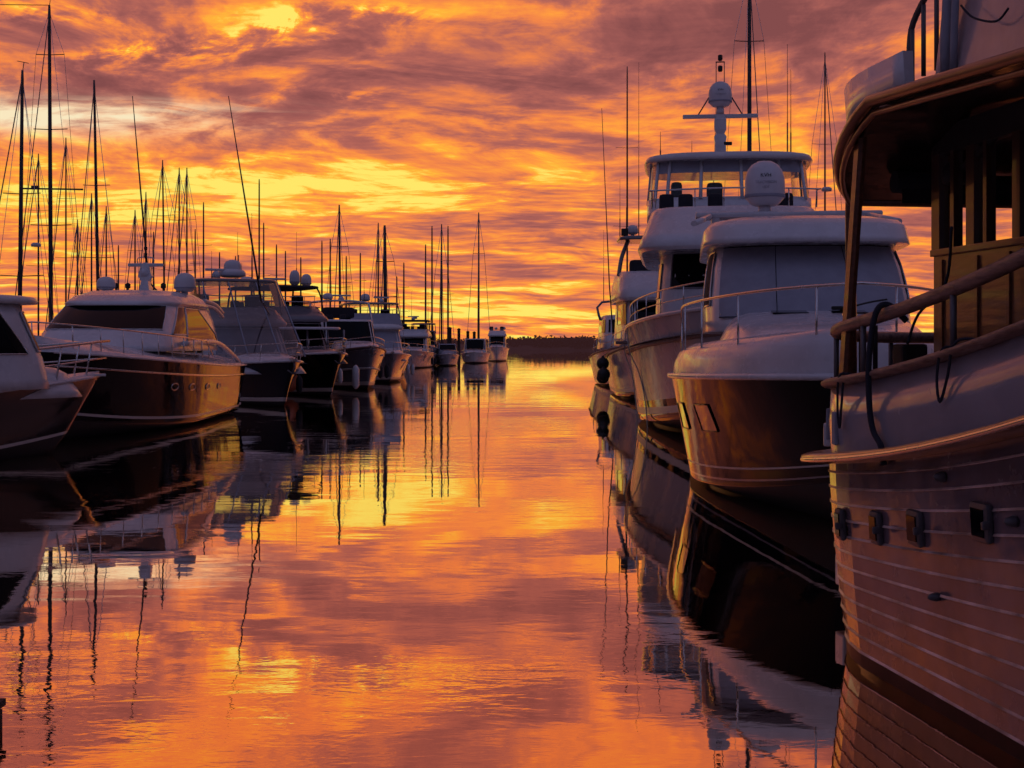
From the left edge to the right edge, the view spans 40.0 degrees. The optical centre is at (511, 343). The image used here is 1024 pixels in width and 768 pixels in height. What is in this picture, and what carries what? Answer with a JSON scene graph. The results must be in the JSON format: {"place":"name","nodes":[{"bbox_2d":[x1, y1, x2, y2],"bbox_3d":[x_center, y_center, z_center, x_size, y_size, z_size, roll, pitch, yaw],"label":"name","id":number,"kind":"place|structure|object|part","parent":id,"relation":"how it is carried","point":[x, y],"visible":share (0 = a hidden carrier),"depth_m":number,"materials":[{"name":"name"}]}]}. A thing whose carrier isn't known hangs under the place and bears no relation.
{"place":"outdoors","nodes":[
{"label":"outdoors","id":0,"kind":"place"},
{"bbox_2d":[0,0,1011,339],"label":"sky","id":1,"kind":"structure","parent":0,"point":[409,117],"materials":[{"name":"orange"}]},
{"bbox_2d":[0,351,1023,767],"bbox_3d":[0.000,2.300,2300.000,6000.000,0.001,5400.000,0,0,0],"label":"water","id":2,"kind":"structure","parent":0,"point":[540,559],"depth_m":12.61,"materials":[{"name":"orange liquid"}]},
{"bbox_2d":[0,698,5,730],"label":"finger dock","id":3,"kind":"object","parent":2,"relation":"on","point":[2,702],"visible":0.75,"depth_m":8.38,"materials":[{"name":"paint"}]},
{"bbox_2d":[0,61,53,320],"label":"sailing boat","id":4,"kind":"object","parent":2,"relation":"on","point":[21,94],"visible":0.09,"depth_m":60.94,"materials":[{"name":"black paint"}]},
{"bbox_2d":[22,154,58,335],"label":"sailing boat","id":5,"kind":"object","parent":2,"relation":"on","point":[38,243],"visible":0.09,"depth_m":89.46,"materials":[{"name":"black paint"}]},
{"bbox_2d":[0,0,82,321],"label":"sailing boat","id":6,"kind":"object","parent":2,"relation":"on","point":[50,225],"visible":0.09,"depth_m":74.92,"materials":[{"name":"white paint"}]},
{"bbox_2d":[0,294,109,458],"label":"motor yacht","id":7,"kind":"object","parent":2,"relation":"on","point":[41,403],"visible":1,"depth_m":28.09,"materials":[{"name":"white paint"}]},
{"bbox_2d":[0,313,28,354],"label":"side window","id":8,"kind":"structure","parent":7,"relation":"in","point":[10,344],"depth_m":27.19,"materials":[{"name":"black glass"}]},
{"bbox_2d":[45,138,82,328],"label":"sailing boat","id":9,"kind":"object","parent":2,"relation":"on","point":[67,157],"visible":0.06,"depth_m":101.97,"materials":[{"name":"black paint"}]},
{"bbox_2d":[68,219,86,299],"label":"sailing boat","id":10,"kind":"object","parent":2,"relation":"on","point":[77,232],"visible":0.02,"depth_m":119.94,"materials":[{"name":"white paint"}]},
{"bbox_2d":[81,193,101,293],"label":"sailing boat","id":11,"kind":"object","parent":2,"relation":"on","point":[90,210],"visible":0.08,"depth_m":113.44,"materials":[{"name":"white paint"}]},
{"bbox_2d":[75,80,118,295],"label":"sailing boat","id":12,"kind":"object","parent":2,"relation":"on","point":[93,110],"visible":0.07,"depth_m":89.43,"materials":[{"name":"black paint"}]},
{"bbox_2d":[99,206,114,278],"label":"sailing boat","id":13,"kind":"object","parent":2,"relation":"on","point":[106,221],"visible":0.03,"depth_m":129.95,"materials":[{"name":"black paint"}]},
{"bbox_2d":[117,245,121,288],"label":"sailing boat","id":14,"kind":"object","parent":2,"relation":"on","point":[118,275],"visible":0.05,"depth_m":122.45,"materials":[{"name":"black paint"}]},
{"bbox_2d":[124,210,143,289],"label":"sailing boat","id":15,"kind":"object","parent":2,"relation":"on","point":[134,225],"visible":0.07,"depth_m":103.46,"materials":[{"name":"white paint"}]},
{"bbox_2d":[28,246,246,439],"bbox_3d":[-10.850,-0.050,39.416,4.600,5.700,15.268,0,0,0],"label":"express cruiser","id":16,"kind":"object","parent":2,"relation":"on","point":[145,383],"visible":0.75,"depth_m":37.49,"materials":[{"name":"black paint"}]},
{"bbox_2d":[172,306,187,334],"bbox_3d":[-9.162,-0.636,38.777,0.299,0.806,2.053,0,0,0],"label":"side window","id":17,"kind":"structure","parent":16,"relation":"in","point":[180,326],"depth_m":38.87,"materials":[{"name":"orange glass"}]},
{"bbox_2d":[185,308,217,340],"bbox_3d":[-9.129,-0.526,41.270,0.281,0.987,4.379,0,0,0],"label":"side window","id":18,"kind":"structure","parent":16,"relation":"in","point":[198,327],"depth_m":40.83,"materials":[{"name":"orange glass"}]},
{"bbox_2d":[137,192,154,289],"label":"sailing boat","id":19,"kind":"object","parent":2,"relation":"on","point":[145,214],"visible":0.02,"depth_m":140.47,"materials":[{"name":"white paint"}]},
{"bbox_2d":[153,232,153,289],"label":"sailing boat","id":20,"kind":"object","parent":2,"relation":"on","point":[153,260],"visible":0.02,"depth_m":123.43,"materials":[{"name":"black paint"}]},
{"bbox_2d":[148,160,181,351],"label":"sailing boat","id":21,"kind":"object","parent":2,"relation":"on","point":[163,181],"visible":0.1,"depth_m":82.46,"materials":[{"name":"white paint"}]},
{"bbox_2d":[165,168,194,293],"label":"sailing boat","id":22,"kind":"object","parent":2,"relation":"on","point":[178,188],"visible":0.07,"depth_m":102.96,"materials":[{"name":"white paint"}]},
{"bbox_2d":[172,168,201,291],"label":"sailing boat","id":23,"kind":"object","parent":2,"relation":"on","point":[186,192],"visible":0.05,"depth_m":117.97,"materials":[{"name":"white paint"}]},
{"bbox_2d":[190,229,200,277],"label":"sailing boat","id":24,"kind":"object","parent":2,"relation":"on","point":[195,263],"visible":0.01,"depth_m":139.95,"materials":[{"name":"white paint"}]},
{"bbox_2d":[199,202,207,293],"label":"sailing boat","id":25,"kind":"object","parent":2,"relation":"on","point":[203,245],"visible":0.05,"depth_m":93.45,"materials":[{"name":"white paint"}]},
{"bbox_2d":[132,96,305,406],"bbox_3d":[-11.844,-3.086,56.858,6.471,11.773,15.237,0,0,-14],"label":"sportfishing boat","id":26,"kind":"object","parent":2,"relation":"on","point":[249,334],"visible":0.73,"depth_m":54.91,"materials":[{"name":"black paint"}]},
{"bbox_2d":[219,252,219,300],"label":"sailing boat","id":27,"kind":"object","parent":2,"relation":"on","point":[219,268],"visible":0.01,"depth_m":129.44,"materials":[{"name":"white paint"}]},
{"bbox_2d":[249,179,269,294],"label":"sailing boat","id":28,"kind":"object","parent":2,"relation":"on","point":[258,228],"visible":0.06,"depth_m":107.95,"materials":[{"name":"white paint"}]},
{"bbox_2d":[261,223,267,300],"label":"sailing boat","id":29,"kind":"object","parent":2,"relation":"on","point":[263,264],"visible":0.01,"depth_m":129.94,"materials":[{"name":"white paint"}]},
{"bbox_2d":[270,244,276,304],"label":"sailing boat","id":30,"kind":"object","parent":2,"relation":"on","point":[276,264],"visible":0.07,"depth_m":119.44,"materials":[{"name":"black paint"}]},
{"bbox_2d":[285,251,286,300],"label":"sailing boat","id":31,"kind":"object","parent":2,"relation":"on","point":[285,273],"visible":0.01,"depth_m":139.43,"materials":[{"name":"black paint"}]},
{"bbox_2d":[227,232,358,395],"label":"trawler yacht","id":32,"kind":"object","parent":2,"relation":"on","point":[322,364],"visible":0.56,"depth_m":65.71,"materials":[{"name":"black paint"}]},
{"bbox_2d":[300,257,301,294],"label":"sailing boat","id":33,"kind":"object","parent":2,"relation":"on","point":[300,275],"visible":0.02,"depth_m":149.94,"materials":[{"name":"white paint"}]},
{"bbox_2d":[319,241,327,311],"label":"sailing boat","id":34,"kind":"object","parent":2,"relation":"on","point":[322,273],"visible":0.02,"depth_m":129.45,"materials":[{"name":"white paint"}]},
{"bbox_2d":[328,239,332,306],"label":"sailing boat","id":35,"kind":"object","parent":2,"relation":"on","point":[329,270],"visible":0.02,"depth_m":147.94,"materials":[{"name":"black paint"}]},
{"bbox_2d":[326,205,354,318],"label":"sailing boat","id":36,"kind":"object","parent":2,"relation":"on","point":[339,239],"visible":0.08,"depth_m":111.94,"materials":[{"name":"white paint"}]},
{"bbox_2d":[341,256,350,306],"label":"sailing boat","id":37,"kind":"object","parent":2,"relation":"on","point":[345,282],"visible":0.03,"depth_m":159.94,"materials":[{"name":"white paint"}]},
{"bbox_2d":[309,281,388,388],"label":"pilot boat","id":38,"kind":"object","parent":2,"relation":"on","point":[365,352],"visible":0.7,"depth_m":74.47,"materials":[{"name":"grey paint"}]},
{"bbox_2d":[353,253,367,312],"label":"sailing boat","id":39,"kind":"object","parent":2,"relation":"on","point":[360,286],"visible":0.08,"depth_m":131.94,"materials":[{"name":"white paint"}]},
{"bbox_2d":[340,281,414,382],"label":"convertible yacht","id":40,"kind":"object","parent":2,"relation":"on","point":[387,325],"visible":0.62,"depth_m":87.45,"materials":[{"name":"grey paint"}]},
{"bbox_2d":[367,223,387,312],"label":"sailing boat","id":41,"kind":"object","parent":2,"relation":"on","point":[377,263],"visible":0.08,"depth_m":149.94,"materials":[{"name":"white paint"}]},
{"bbox_2d":[371,225,408,373],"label":"sailing boat","id":42,"kind":"object","parent":2,"relation":"on","point":[384,279],"visible":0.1,"depth_m":103.92,"materials":[{"name":"black paint"}]},
{"bbox_2d":[396,276,397,312],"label":"sailing boat","id":43,"kind":"object","parent":2,"relation":"on","point":[397,296],"visible":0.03,"depth_m":175.93,"materials":[{"name":"white paint"}]},
{"bbox_2d":[402,262,404,323],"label":"sailing boat","id":44,"kind":"object","parent":2,"relation":"on","point":[403,311],"visible":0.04,"depth_m":162.44,"materials":[{"name":"black paint"}]},
{"bbox_2d":[399,298,436,367],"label":"motor yacht","id":45,"kind":"object","parent":2,"relation":"on","point":[419,342],"visible":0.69,"depth_m":134.46,"materials":[{"name":"white paint"}]},
{"bbox_2d":[412,323,438,364],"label":"pilothouse boat","id":46,"kind":"object","parent":2,"relation":"on","point":[433,343],"visible":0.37,"depth_m":149.58,"materials":[{"name":"white paint"}]},
{"bbox_2d":[420,244,431,328],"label":"sailing boat","id":47,"kind":"object","parent":2,"relation":"on","point":[425,292],"visible":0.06,"depth_m":179.41,"materials":[{"name":"black paint"}]},
{"bbox_2d":[427,226,436,330],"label":"sailing boat","id":48,"kind":"object","parent":2,"relation":"on","point":[431,260],"visible":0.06,"depth_m":191.41,"materials":[{"name":"white paint"}]},
{"bbox_2d":[430,224,454,343],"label":"sailing boat","id":49,"kind":"object","parent":2,"relation":"on","point":[441,299],"visible":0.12,"depth_m":167.99,"materials":[{"name":"white paint"}]},
{"bbox_2d":[435,344,459,365],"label":"cruiser","id":50,"kind":"object","parent":2,"relation":"on","point":[447,355],"visible":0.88,"depth_m":146.18,"materials":[{"name":"white paint"}]},
{"bbox_2d":[443,226,452,326],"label":"sailing boat","id":51,"kind":"object","parent":2,"relation":"on","point":[448,260],"visible":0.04,"depth_m":205.90,"materials":[{"name":"white paint"}]},
{"bbox_2d":[447,327,451,343],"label":"mooring pile","id":52,"kind":"object","parent":2,"relation":"in","point":[449,335],"visible":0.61,"depth_m":176.27,"materials":[{"name":"brown wood"}]},
{"bbox_2d":[457,328,460,361],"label":"mooring pile","id":53,"kind":"object","parent":2,"relation":"in","point":[458,341],"visible":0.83,"depth_m":176.83,"materials":[{"name":"brown wood"}]},
{"bbox_2d":[461,339,489,362],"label":"cabin boat","id":54,"kind":"object","parent":2,"relation":"on","point":[475,350],"visible":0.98,"depth_m":167.11,"materials":[{"name":"paint"}]},
{"bbox_2d":[467,212,489,338],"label":"sailing boat","id":55,"kind":"object","parent":2,"relation":"on","point":[478,320],"visible":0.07,"depth_m":202.45,"materials":[{"name":"black paint"}]},
{"bbox_2d":[487,327,508,360],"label":"flybridge yacht","id":56,"kind":"object","parent":2,"relation":"on","point":[497,348],"visible":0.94,"depth_m":186.10,"materials":[{"name":"paint"}]},
{"bbox_2d":[588,270,623,385],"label":"motor cruiser","id":57,"kind":"object","parent":2,"relation":"on","point":[604,338],"visible":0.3,"depth_m":75.82,"materials":[{"name":"white paint"}]},
{"bbox_2d":[599,320,604,332],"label":"side window","id":58,"kind":"structure","parent":57,"relation":"in","point":[601,323],"depth_m":76.60,"materials":[{"name":"yellow glass"}]},
{"bbox_2d":[616,66,637,270],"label":"sailing boat","id":59,"kind":"object","parent":2,"relation":"on","point":[626,166],"visible":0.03,"depth_m":91.96,"materials":[{"name":"white paint"}]},
{"bbox_2d":[597,119,714,398],"bbox_3d":[6.182,-4.625,58.742,5.157,14.850,14.120,0,0,0],"label":"sportfishing boat","id":60,"kind":"object","parent":2,"relation":"on","point":[638,279],"visible":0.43,"depth_m":58.44,"materials":[{"name":"white paint"}]},
{"bbox_3d":[4.581,-1.226,59.083,0.174,0.886,3.603,0,0,-2],"label":"side window","id":61,"kind":"part","parent":60,"relation":"part of","materials":[{"name":"orange glass"}]},
{"bbox_2d":[616,44,820,429],"bbox_3d":[6.194,-3.425,40.156,6.480,12.450,19.520,0,0,7],"label":"flybridge yacht","id":62,"kind":"object","parent":2,"relation":"on","point":[669,248],"visible":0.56,"depth_m":39.46,"materials":[{"name":"white paint"}]},
{"bbox_2d":[655,263,662,299],"bbox_3d":[4.319,-1.801,41.522,0.199,1.036,2.871,0,0,4],"label":"side window","id":63,"kind":"structure","parent":62,"relation":"in","point":[661,265],"depth_m":40.58,"materials":[{"name":"orange glass"}]},
{"bbox_2d":[727,0,770,195],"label":"sailing boat","id":64,"kind":"object","parent":2,"relation":"on","point":[749,102],"visible":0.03,"depth_m":75.92,"materials":[{"name":"white paint"}]},
{"bbox_2d":[667,161,933,519],"bbox_3d":[4.967,-0.725,23.439,4.750,7.050,13.519,0,0,7],"label":"express cruiser","id":65,"kind":"object","parent":2,"relation":"on","point":[752,395],"visible":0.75,"depth_m":21.10,"materials":[{"name":"white paint"}]},
{"bbox_2d":[677,402,689,428],"bbox_3d":[2.735,1.148,22.528,0.131,0.434,0.734,0,0,-1],"label":"hull window","id":66,"kind":"structure","parent":65,"relation":"in","point":[684,420],"depth_m":22.48,"materials":[{"name":"yellow"}]},
{"bbox_2d":[693,404,718,431],"bbox_3d":[2.861,1.103,20.855,0.177,0.439,0.829,0,0,-8],"label":"hull window","id":67,"kind":"structure","parent":65,"relation":"in","point":[707,423],"depth_m":20.82,"materials":[{"name":"brown glass"}]},
{"bbox_2d":[703,252,715,308],"bbox_3d":[3.525,-1.126,25.118,0.219,0.977,2.481,0,0,7],"label":"side window","id":68,"kind":"structure","parent":65,"relation":"in","point":[710,265],"depth_m":24.60,"materials":[{"name":"glass"}]},
{"bbox_2d":[894,250,909,298],"bbox_3d":[6.767,-1.126,24.727,0.219,0.977,2.481,0,0,7],"label":"side window","id":69,"kind":"structure","parent":65,"relation":"in","point":[895,251],"depth_m":23.89,"materials":[{"name":"glass"}]},
{"bbox_2d":[808,52,841,210],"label":"sailing boat","id":70,"kind":"object","parent":2,"relation":"on","point":[824,189],"visible":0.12,"depth_m":83.96,"materials":[{"name":"white paint"}]},
{"bbox_2d":[800,0,1023,762],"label":"classic motor yacht","id":71,"kind":"object","parent":2,"relation":"on","point":[923,457],"visible":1,"depth_m":9.12,"materials":[{"name":"white wood"}]},
{"bbox_2d":[437,344,603,350],"bbox_3d":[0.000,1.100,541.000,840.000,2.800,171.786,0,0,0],"label":"shore","id":72,"kind":"structure","parent":0,"point":[527,348],"depth_m":467.19,"materials":[{"name":"brown soil"}]},
{"bbox_2d":[436,335,597,348],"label":"trees","id":73,"kind":"object","parent":72,"relation":"on","point":[579,342],"visible":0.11,"depth_m":470.36,"materials":[{"name":"plant"}]}
]}

